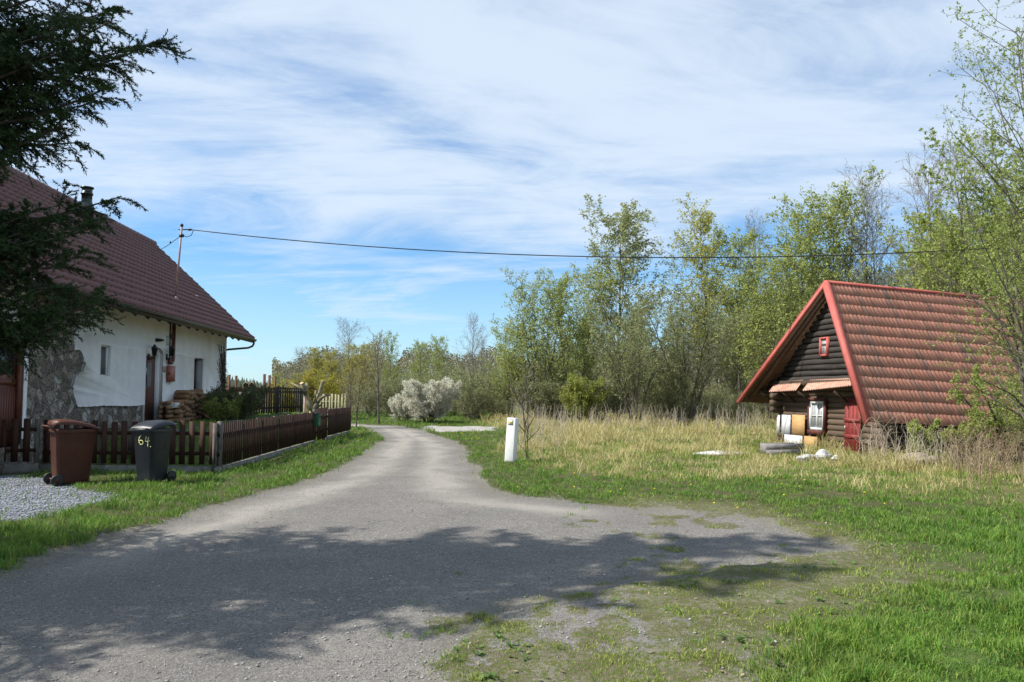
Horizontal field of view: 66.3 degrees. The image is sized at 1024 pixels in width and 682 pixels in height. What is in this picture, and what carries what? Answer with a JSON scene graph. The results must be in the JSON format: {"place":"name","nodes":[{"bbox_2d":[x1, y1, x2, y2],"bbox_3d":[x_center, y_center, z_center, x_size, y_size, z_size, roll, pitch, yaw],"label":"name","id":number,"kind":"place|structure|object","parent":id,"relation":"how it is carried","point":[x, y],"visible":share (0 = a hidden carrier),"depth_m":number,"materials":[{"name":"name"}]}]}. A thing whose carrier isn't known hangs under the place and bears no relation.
{"place":"outdoors","nodes":[
{"label":"outdoors","id":0,"kind":"place"},
{"bbox_2d":[0,423,852,681],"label":"road","id":1,"kind":"structure","parent":0,"point":[509,543],"depth_m":7.19,"materials":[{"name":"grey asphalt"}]},
{"bbox_2d":[407,486,982,681],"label":"leaf litter","id":2,"kind":"object","parent":1,"relation":"on","point":[664,593],"visible":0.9,"depth_m":5.68,"materials":[{"name":"brown plant"}]},
{"bbox_2d":[0,392,1023,681],"bbox_3d":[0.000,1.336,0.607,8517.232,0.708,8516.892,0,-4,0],"label":"ground","id":3,"kind":"structure","parent":0,"point":[596,606],"depth_m":6.19,"materials":[{"name":"green plant"}]},
{"bbox_2d":[0,418,40,472],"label":"picket fence","id":4,"kind":"object","parent":3,"relation":"on","point":[15,429],"visible":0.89,"depth_m":15.47,"materials":[{"name":"wood"}]},
{"bbox_2d":[0,474,121,520],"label":"gravel yard","id":5,"kind":"structure","parent":3,"relation":"on","point":[46,494],"depth_m":12.04,"materials":[{"name":"grey gravel"}]},
{"bbox_2d":[41,419,99,486],"bbox_3d":[-7.746,1.936,13.766,0.852,1.136,0.578,3,-5,-43],"label":"wheelie bin","id":6,"kind":"object","parent":3,"relation":"on","point":[71,454],"visible":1,"depth_m":13.59,"materials":[{"name":"brown plastic"}]},
{"bbox_2d":[0,0,195,382],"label":"spruce tree","id":7,"kind":"object","parent":3,"relation":"on","point":[18,67],"visible":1,"depth_m":7.09,"materials":[{"name":"green plant"}]},
{"bbox_2d":[0,165,256,473],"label":"farmhouse","id":8,"kind":"object","parent":3,"relation":"on","point":[162,345],"visible":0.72,"depth_m":21.12,"materials":[{"name":"white paint"}]},
{"bbox_2d":[0,347,22,445],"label":"garage door","id":9,"kind":"structure","parent":8,"relation":"in","point":[10,392],"depth_m":15.70,"materials":[{"name":"red paint"}]},
{"bbox_2d":[100,345,107,375],"bbox_3d":[-10.385,0.498,19.815,0.061,0.778,0.591,0,-4,-5],"label":"window","id":10,"kind":"structure","parent":8,"relation":"in","point":[104,349],"depth_m":19.96,"materials":[{"name":"grey glass"}]},
{"bbox_2d":[144,356,154,420],"bbox_3d":[-10.775,1.386,23.080,0.056,1.910,1.246,0,-4,-5],"label":"door","id":11,"kind":"structure","parent":8,"relation":"in","point":[150,364],"depth_m":23.31,"materials":[{"name":"red paint"}]},
{"bbox_2d":[160,224,193,299],"bbox_3d":[-12.282,-2.444,27.819,0.540,2.754,7.352,2,-4,-32],"label":"roof mast","id":12,"kind":"object","parent":8,"relation":"on","point":[181,235],"visible":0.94,"depth_m":24.81,"materials":[{"name":"black metal"}]},
{"bbox_2d":[191,229,1007,257],"bbox_3d":[2.896,-3.010,23.118,26.390,1.302,0.032,0,-4,8],"label":"overhead cable","id":13,"kind":"object","parent":12,"relation":"attached to","point":[598,256],"visible":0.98,"depth_m":23.10,"materials":[{"name":"black metal"}]},
{"bbox_2d":[216,343,227,395],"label":"climbing plant","id":14,"kind":"object","parent":8,"relation":"attached to","point":[223,369],"visible":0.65,"depth_m":30.13,"materials":[{"name":"green plant"}]},
{"bbox_2d":[40,420,222,472],"bbox_3d":[-7.523,2.122,15.461,3.756,1.118,0.148,0,-4,6],"label":"picket fence","id":15,"kind":"object","parent":3,"relation":"on","point":[114,433],"visible":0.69,"depth_m":15.38,"materials":[{"name":"wood"}]},
{"bbox_2d":[129,420,177,481],"bbox_3d":[-6.238,1.917,13.637,0.518,1.077,0.705,-1,-4,18],"label":"wheelie bin","id":16,"kind":"object","parent":3,"relation":"on","point":[152,439],"visible":0.98,"depth_m":13.43,"materials":[{"name":"black plastic"}]},
{"bbox_2d":[200,395,243,420],"bbox_3d":[-9.272,2.193,25.423,1.465,0.965,1.412,0,-4,0],"label":"garden shrub","id":17,"kind":"object","parent":3,"relation":"on","point":[212,409],"visible":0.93,"depth_m":25.04,"materials":[{"name":"green plant"}]},
{"bbox_2d":[196,382,269,419],"bbox_3d":[-9.069,2.042,25.979,2.198,1.349,2.076,0,-4,0],"label":"garden shrub","id":18,"kind":"object","parent":3,"relation":"on","point":[252,404],"visible":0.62,"depth_m":25.46,"materials":[{"name":"green plant"}]},
{"bbox_2d":[212,411,315,472],"bbox_3d":[-5.847,2.387,19.413,0.148,1.088,8.482,0,-4,-2],"label":"picket fence","id":19,"kind":"object","parent":3,"relation":"on","point":[255,435],"visible":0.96,"depth_m":17.94,"materials":[{"name":"wood"}]},
{"bbox_2d":[226,374,314,396],"bbox_3d":[-10.569,2.648,34.746,1.818,2.302,4.286,-2,-4,31],"label":"garden pergola","id":20,"kind":"object","parent":3,"relation":"on","point":[238,389],"visible":0.29,"depth_m":33.39,"materials":[{"name":"brown wood"}]},
{"bbox_2d":[249,385,302,413],"bbox_3d":[-9.313,2.718,31.147,0.148,1.908,3.700,-1,-4,15],"label":"picket fence","id":21,"kind":"object","parent":3,"relation":"on","point":[295,398],"visible":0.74,"depth_m":31.38,"materials":[{"name":"brown wood"}]},
{"bbox_2d":[290,380,329,435],"bbox_3d":[-6.957,2.322,26.905,1.377,1.966,0.403,0,-4,0],"label":"pollarded tree","id":22,"kind":"object","parent":3,"relation":"on","point":[303,388],"visible":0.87,"depth_m":26.86,"materials":[{"name":"brown plant"}]},
{"bbox_2d":[302,346,327,386],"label":"budding tree","id":23,"kind":"object","parent":3,"relation":"on","point":[316,360],"visible":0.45,"depth_m":57.84,"materials":[{"name":"green plant"}]},
{"bbox_2d":[300,368,339,410],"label":"forsythia","id":24,"kind":"object","parent":3,"relation":"on","point":[328,386],"visible":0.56,"depth_m":41.54,"materials":[{"name":"yellow plant"}]},
{"bbox_2d":[313,407,326,440],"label":"garden gate","id":25,"kind":"structure","parent":3,"relation":"on","point":[321,432],"depth_m":24.56,"materials":[{"name":"brown wood"}]},
{"bbox_2d":[313,371,347,407],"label":"forsythia","id":26,"kind":"object","parent":3,"relation":"on","point":[334,389],"visible":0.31,"depth_m":43.64,"materials":[{"name":"yellow plant"}]},
{"bbox_2d":[317,349,345,388],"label":"budding tree","id":27,"kind":"object","parent":3,"relation":"on","point":[330,365],"visible":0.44,"depth_m":55.52,"materials":[{"name":"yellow plant"}]},
{"bbox_2d":[316,394,348,414],"bbox_3d":[-8.139,3.151,35.394,1.949,1.580,0.148,-2,-4,32],"label":"picket fence","id":28,"kind":"object","parent":3,"relation":"on","point":[331,401],"visible":0.39,"depth_m":35.29,"materials":[{"name":"brown wood"}]},
{"bbox_2d":[325,406,350,439],"bbox_3d":[-6.044,2.868,27.247,0.148,1.116,3.862,0,-4,-1],"label":"picket fence","id":29,"kind":"object","parent":3,"relation":"on","point":[339,420],"visible":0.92,"depth_m":26.96,"materials":[{"name":"wood"}]},
{"bbox_2d":[323,318,376,378],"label":"bare tree","id":30,"kind":"object","parent":3,"relation":"on","point":[344,335],"visible":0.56,"depth_m":61.96,"materials":[{"name":"grey plant"}]},
{"bbox_2d":[340,342,361,407],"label":"budding tree","id":31,"kind":"object","parent":3,"relation":"on","point":[353,347],"visible":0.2,"depth_m":59.84,"materials":[{"name":"green plant"}]},
{"bbox_2d":[332,346,371,426],"bbox_3d":[-6.857,2.029,34.203,1.529,3.602,2.398,3,-5,-37],"label":"young tree","id":32,"kind":"object","parent":3,"relation":"on","point":[349,379],"visible":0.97,"depth_m":33.97,"materials":[{"name":"green plant"}]},
{"bbox_2d":[345,341,376,413],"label":"budding tree","id":33,"kind":"object","parent":3,"relation":"on","point":[363,347],"visible":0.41,"depth_m":53.57,"materials":[{"name":"green plant"}]},
{"bbox_2d":[344,376,400,415],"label":"shrub","id":34,"kind":"object","parent":3,"relation":"on","point":[372,400],"visible":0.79,"depth_m":47.94,"materials":[{"name":"green plant"}]},
{"bbox_2d":[358,330,393,423],"bbox_3d":[-6.591,1.696,37.489,1.877,4.714,1.719,-2,-4,23],"label":"young tree","id":35,"kind":"object","parent":3,"relation":"on","point":[377,375],"visible":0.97,"depth_m":37.34,"materials":[{"name":"green plant"}]},
{"bbox_2d":[378,330,405,410],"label":"birch tree","id":36,"kind":"object","parent":3,"relation":"on","point":[389,355],"visible":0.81,"depth_m":55.88,"materials":[{"name":"green plant"}]},
{"bbox_2d":[380,370,420,408],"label":"shrub","id":37,"kind":"object","parent":3,"relation":"on","point":[398,388],"visible":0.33,"depth_m":48.03,"materials":[{"name":"green plant"}]},
{"bbox_2d":[387,393,414,420],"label":"blossoming bush","id":38,"kind":"object","parent":3,"relation":"on","point":[397,405],"visible":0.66,"depth_m":40.03,"materials":[{"name":"white plant"}]},
{"bbox_2d":[402,338,445,386],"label":"birch tree","id":39,"kind":"object","parent":3,"relation":"on","point":[419,348],"visible":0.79,"depth_m":53.92,"materials":[{"name":"green plant"}]},
{"bbox_2d":[401,376,461,421],"bbox_3d":[-4.051,2.913,39.395,3.141,2.505,3.593,0,-4,0],"label":"blossoming bush","id":40,"kind":"object","parent":3,"relation":"on","point":[432,400],"visible":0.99,"depth_m":38.70,"materials":[{"name":"white plant"}]},
{"bbox_2d":[425,334,454,379],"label":"birch tree","id":41,"kind":"object","parent":3,"relation":"on","point":[441,341],"visible":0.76,"depth_m":57.96,"materials":[{"name":"green plant"}]},
{"bbox_2d":[423,426,495,431],"bbox_3d":[-2.285,3.684,32.992,3.352,0.067,5.369,0,-4,0],"label":"concrete pad","id":42,"kind":"object","parent":3,"relation":"on","point":[447,429],"visible":0.84,"depth_m":33.42,"materials":[{"name":"grey concrete"}]},
{"bbox_2d":[431,365,501,418],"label":"shrub","id":43,"kind":"object","parent":3,"relation":"on","point":[475,385],"visible":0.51,"depth_m":43.84,"materials":[{"name":"green plant"}]},
{"bbox_2d":[443,313,489,386],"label":"bare tree","id":44,"kind":"object","parent":3,"relation":"on","point":[472,354],"visible":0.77,"depth_m":49.93,"materials":[{"name":"grey plant"}]},
{"bbox_2d":[442,360,491,417],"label":"shrub","id":45,"kind":"object","parent":3,"relation":"on","point":[477,372],"visible":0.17,"depth_m":46.13,"materials":[{"name":"green plant"}]},
{"bbox_2d":[454,376,492,419],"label":"shrub","id":46,"kind":"object","parent":3,"relation":"on","point":[473,403],"visible":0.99,"depth_m":42.52,"materials":[{"name":"green plant"}]},
{"bbox_2d":[475,368,519,417],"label":"shrub","id":47,"kind":"object","parent":3,"relation":"on","point":[483,387],"visible":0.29,"depth_m":44.88,"materials":[{"name":"green plant"}]},
{"bbox_2d":[485,393,511,419],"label":"shrub","id":48,"kind":"object","parent":3,"relation":"on","point":[497,404],"visible":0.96,"depth_m":42.24,"materials":[{"name":"green plant"}]},
{"bbox_2d":[272,342,746,403],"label":"distant wood","id":49,"kind":"object","parent":3,"relation":"on","point":[403,361],"visible":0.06,"depth_m":98.48,"materials":[{"name":"green plant"}]},
{"bbox_2d":[477,314,543,416],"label":"alder tree","id":50,"kind":"object","parent":3,"relation":"on","point":[503,349],"visible":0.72,"depth_m":42.66,"materials":[{"name":"green plant"}]},
{"bbox_2d":[504,418,518,461],"bbox_3d":[-0.011,2.282,17.584,0.210,1.110,0.209,2,-5,24],"label":"waymark post","id":51,"kind":"object","parent":3,"relation":"on","point":[511,439],"visible":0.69,"depth_m":17.51,"materials":[{"name":"white paint"}]},
{"bbox_2d":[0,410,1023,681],"bbox_3d":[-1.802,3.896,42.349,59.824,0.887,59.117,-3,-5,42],"label":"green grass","id":52,"kind":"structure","parent":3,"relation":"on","point":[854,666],"depth_m":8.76,"materials":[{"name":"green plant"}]},
{"bbox_2d":[30,473,1002,681],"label":"broad weeds","id":53,"kind":"object","parent":3,"relation":"on","point":[493,674],"visible":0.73,"depth_m":4.99,"materials":[{"name":"green plant"}]},
{"bbox_2d":[505,354,544,459],"bbox_3d":[0.289,1.556,18.050,0.921,2.539,1.406,0,-4,0],"label":"sapling","id":54,"kind":"object","parent":3,"relation":"on","point":[528,414],"visible":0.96,"depth_m":17.78,"materials":[{"name":"brown plant"}]},
{"bbox_2d":[506,365,559,418],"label":"shrub","id":55,"kind":"object","parent":3,"relation":"on","point":[523,391],"visible":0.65,"depth_m":41.38,"materials":[{"name":"green plant"}]},
{"bbox_2d":[509,402,571,457],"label":"dead stalks","id":56,"kind":"object","parent":3,"relation":"on","point":[542,430],"visible":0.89,"depth_m":20.75,"materials":[{"name":"beige plant"}]},
{"bbox_2d":[496,261,587,417],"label":"alder tree","id":57,"kind":"object","parent":3,"relation":"on","point":[527,320],"visible":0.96,"depth_m":41.76,"materials":[{"name":"green plant"}]},
{"bbox_2d":[515,368,585,419],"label":"shrub","id":58,"kind":"object","parent":3,"relation":"on","point":[540,391],"visible":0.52,"depth_m":40.86,"materials":[{"name":"green plant"}]},
{"bbox_2d":[535,370,588,420],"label":"shrub","id":59,"kind":"object","parent":3,"relation":"on","point":[555,401],"visible":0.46,"depth_m":40.78,"materials":[{"name":"green plant"}]},
{"bbox_2d":[519,260,628,393],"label":"alder tree","id":60,"kind":"object","parent":3,"relation":"on","point":[577,336],"visible":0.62,"depth_m":43.88,"materials":[{"name":"green plant"}]},
{"bbox_2d":[558,372,609,420],"bbox_3d":[3.338,2.701,36.888,2.276,2.555,2.080,-3,-5,41],"label":"leafy bush","id":61,"kind":"object","parent":3,"relation":"on","point":[578,396],"visible":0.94,"depth_m":36.61,"materials":[{"name":"green plant"}]},
{"bbox_2d":[579,366,626,416],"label":"shrub","id":62,"kind":"object","parent":3,"relation":"on","point":[603,406],"visible":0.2,"depth_m":45.24,"materials":[{"name":"green plant"}]},
{"bbox_2d":[575,306,635,415],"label":"bare tree","id":63,"kind":"object","parent":3,"relation":"on","point":[606,355],"visible":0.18,"depth_m":48.12,"materials":[{"name":"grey plant"}]},
{"bbox_2d":[559,193,678,415],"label":"poplar tree","id":64,"kind":"object","parent":3,"relation":"on","point":[625,222],"visible":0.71,"depth_m":46.45,"materials":[{"name":"green plant"}]},
{"bbox_2d":[597,372,642,419],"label":"shrub","id":65,"kind":"object","parent":3,"relation":"on","point":[614,400],"visible":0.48,"depth_m":43.15,"materials":[{"name":"green plant"}]},
{"bbox_2d":[595,308,659,413],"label":"alder tree","id":66,"kind":"object","parent":3,"relation":"on","point":[626,366],"visible":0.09,"depth_m":54.25,"materials":[{"name":"green plant"}]},
{"bbox_2d":[582,294,684,423],"bbox_3d":[5.655,0.938,35.750,4.040,5.976,4.000,-3,-5,39],"label":"willow tree","id":67,"kind":"object","parent":3,"relation":"on","point":[638,358],"visible":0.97,"depth_m":35.59,"materials":[{"name":"green plant"}]},
{"bbox_2d":[510,402,769,433],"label":"dead stalks","id":68,"kind":"object","parent":3,"relation":"on","point":[645,418],"visible":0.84,"depth_m":32.09,"materials":[{"name":"beige plant"}]},
{"bbox_2d":[638,361,699,422],"bbox_3d":[7.013,2.429,36.559,2.809,3.104,3.040,1,-4,-9],"label":"shrub","id":69,"kind":"object","parent":3,"relation":"on","point":[664,403],"visible":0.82,"depth_m":36.03,"materials":[{"name":"green plant"}]},
{"bbox_2d":[663,387,691,423],"bbox_3d":[7.683,3.000,36.371,1.448,1.926,1.567,-1,-4,10],"label":"shrub","id":70,"kind":"object","parent":3,"relation":"on","point":[678,410],"visible":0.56,"depth_m":36.16,"materials":[{"name":"green plant"}]},
{"bbox_2d":[615,278,754,424],"bbox_3d":[7.875,0.627,37.079,6.160,6.832,5.856,2,-4,-34],"label":"willow tree","id":71,"kind":"object","parent":3,"relation":"on","point":[682,360],"visible":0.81,"depth_m":36.32,"materials":[{"name":"green plant"}]},
{"bbox_2d":[654,191,753,418],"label":"budding tree","id":72,"kind":"object","parent":3,"relation":"on","point":[707,287],"visible":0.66,"depth_m":44.95,"materials":[{"name":"green plant"}]},
{"bbox_2d":[693,394,730,423],"bbox_3d":[9.339,3.226,36.833,1.620,1.538,1.497,1,-4,-20],"label":"shrub","id":73,"kind":"object","parent":3,"relation":"on","point":[705,405],"visible":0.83,"depth_m":36.81,"materials":[{"name":"green plant"}]},
{"bbox_2d":[690,381,741,420],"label":"shrub","id":74,"kind":"object","parent":3,"relation":"on","point":[717,393],"visible":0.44,"depth_m":40.09,"materials":[{"name":"green plant"}]},
{"bbox_2d":[683,306,770,394],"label":"willow tree","id":75,"kind":"object","parent":3,"relation":"on","point":[719,379],"visible":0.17,"depth_m":54.40,"materials":[{"name":"green plant"}]},
{"bbox_2d":[687,299,787,412],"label":"willow tree","id":76,"kind":"object","parent":3,"relation":"on","point":[737,357],"visible":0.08,"depth_m":54.14,"materials":[{"name":"green plant"}]},
{"bbox_2d":[720,368,755,417],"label":"shrub","id":77,"kind":"object","parent":3,"relation":"on","point":[742,385],"visible":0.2,"depth_m":45.50,"materials":[{"name":"green plant"}]},
{"bbox_2d":[730,395,753,421],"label":"shrub","id":78,"kind":"object","parent":3,"relation":"on","point":[742,405],"visible":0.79,"depth_m":37.22,"materials":[{"name":"green plant"}]},
{"bbox_2d":[687,222,798,417],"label":"birch tree","id":79,"kind":"object","parent":3,"relation":"on","point":[751,238],"visible":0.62,"depth_m":43.88,"materials":[{"name":"green plant"}]},
{"bbox_2d":[470,409,1023,502],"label":"dry grass","id":80,"kind":"structure","parent":3,"relation":"on","point":[586,434],"depth_m":19.75,"materials":[{"name":"plant"}]},
{"bbox_2d":[720,206,794,417],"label":"bare tree","id":81,"kind":"object","parent":3,"relation":"on","point":[754,225],"visible":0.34,"depth_m":46.43,"materials":[{"name":"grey plant"}]},
{"bbox_2d":[723,234,821,420],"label":"alder tree","id":82,"kind":"object","parent":3,"relation":"on","point":[786,304],"visible":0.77,"depth_m":40.69,"materials":[{"name":"green plant"}]},
{"bbox_2d":[760,443,803,454],"bbox_3d":[6.735,2.705,19.642,1.000,0.283,0.417,1,-4,-11],"label":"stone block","id":83,"kind":"object","parent":3,"relation":"on","point":[773,448],"visible":0.72,"depth_m":19.46,"materials":[{"name":"grey stone"}]},
{"bbox_2d":[745,193,846,333],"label":"birch tree","id":84,"kind":"object","parent":3,"relation":"on","point":[809,232],"visible":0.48,"depth_m":45.77,"materials":[{"name":"green plant"}]},
{"bbox_2d":[769,160,903,323],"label":"alder tree","id":85,"kind":"object","parent":3,"relation":"on","point":[843,207],"visible":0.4,"depth_m":45.51,"materials":[{"name":"green plant"}]},
{"bbox_2d":[819,159,908,286],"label":"bare tree","id":86,"kind":"object","parent":3,"relation":"on","point":[866,199],"visible":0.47,"depth_m":45.20,"materials":[{"name":"grey plant"}]},
{"bbox_2d":[839,189,919,286],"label":"bare tree","id":87,"kind":"object","parent":3,"relation":"on","point":[875,241],"visible":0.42,"depth_m":44.46,"materials":[{"name":"grey plant"}]},
{"bbox_2d":[736,280,1023,454],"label":"log cottage","id":88,"kind":"structure","parent":3,"relation":"on","point":[840,355],"depth_m":21.38,"materials":[{"name":"brown wood"}]},
{"bbox_2d":[807,398,827,434],"bbox_3d":[8.593,2.118,22.048,0.190,1.013,0.771,4,-4,-14],"label":"window","id":89,"kind":"structure","parent":88,"relation":"in","point":[817,413],"depth_m":22.00,"materials":[{"name":"white paint"}]},
{"bbox_2d":[819,337,830,356],"bbox_3d":[8.777,0.162,21.970,0.140,0.535,0.362,4,-4,-14],"label":"window","id":90,"kind":"structure","parent":88,"relation":"in","point":[823,350],"depth_m":21.96,"materials":[{"name":"red paint"}]},
{"bbox_2d":[844,398,861,452],"bbox_3d":[8.906,2.313,20.550,0.110,1.617,0.628,4,-4,-14],"label":"door","id":91,"kind":"structure","parent":88,"relation":"in","point":[851,436],"depth_m":20.56,"materials":[{"name":"red paint"}]},
{"bbox_2d":[848,410,921,465],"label":"dead stalks","id":92,"kind":"object","parent":3,"relation":"on","point":[883,448],"visible":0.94,"depth_m":17.32,"materials":[{"name":"beige plant"}]},
{"bbox_2d":[868,139,973,290],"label":"bare tree","id":93,"kind":"object","parent":3,"relation":"on","point":[922,190],"visible":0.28,"depth_m":42.60,"materials":[{"name":"grey plant"}]},
{"bbox_2d":[892,422,960,467],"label":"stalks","id":94,"kind":"object","parent":3,"relation":"on","point":[935,448],"visible":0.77,"depth_m":16.45,"materials":[{"name":"plant"}]},
{"bbox_2d":[875,203,993,293],"bbox_3d":[15.557,-0.837,28.624,4.235,8.691,4.402,-3,-5,43],"label":"willow tree","id":95,"kind":"object","parent":3,"relation":"on","point":[922,222],"visible":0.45,"depth_m":28.38,"materials":[{"name":"green plant"}]},
{"bbox_2d":[906,416,1003,461],"bbox_3d":[9.883,2.241,17.550,1.969,1.170,1.345,-2,-4,31],"label":"leafy bush","id":96,"kind":"object","parent":3,"relation":"on","point":[917,430],"visible":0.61,"depth_m":17.28,"materials":[{"name":"green plant"}]},
{"bbox_2d":[893,128,1018,294],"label":"bare tree","id":97,"kind":"object","parent":3,"relation":"on","point":[970,192],"visible":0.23,"depth_m":40.25,"materials":[{"name":"grey plant"}]},
{"bbox_2d":[892,0,1023,404],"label":"willow tree","id":98,"kind":"object","parent":3,"relation":"on","point":[1014,212],"visible":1,"depth_m":13.92,"materials":[{"name":"green plant"}]},
{"bbox_2d":[906,108,1023,299],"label":"willow tree","id":99,"kind":"object","parent":3,"relation":"on","point":[982,284],"visible":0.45,"depth_m":26.26,"materials":[{"name":"green plant"}]},
{"bbox_2d":[916,191,1022,298],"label":"poplar tree","id":100,"kind":"object","parent":3,"relation":"on","point":[971,210],"visible":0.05,"depth_m":52.06,"materials":[{"name":"green plant"}]},
{"bbox_2d":[928,417,1023,486],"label":"bramble thicket","id":101,"kind":"object","parent":3,"relation":"on","point":[988,455],"visible":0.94,"depth_m":14.28,"materials":[{"name":"plant"}]},
{"bbox_2d":[935,422,1023,476],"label":"bramble thicket","id":102,"kind":"object","parent":3,"relation":"on","point":[995,448],"visible":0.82,"depth_m":15.58,"materials":[{"name":"plant"}]},
{"bbox_2d":[936,174,1023,418],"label":"willow tree","id":103,"kind":"object","parent":3,"relation":"on","point":[1021,348],"visible":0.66,"depth_m":15.58,"materials":[{"name":"green plant"}]},
{"bbox_2d":[946,362,1023,462],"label":"leafy bush","id":104,"kind":"object","parent":3,"relation":"on","point":[976,412],"visible":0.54,"depth_m":17.45,"materials":[{"name":"green plant"}]},
{"bbox_2d":[0,0,1023,390],"label":"sky","id":105,"kind":"structure","parent":0,"point":[482,126],"materials":[{"name":"blue"}]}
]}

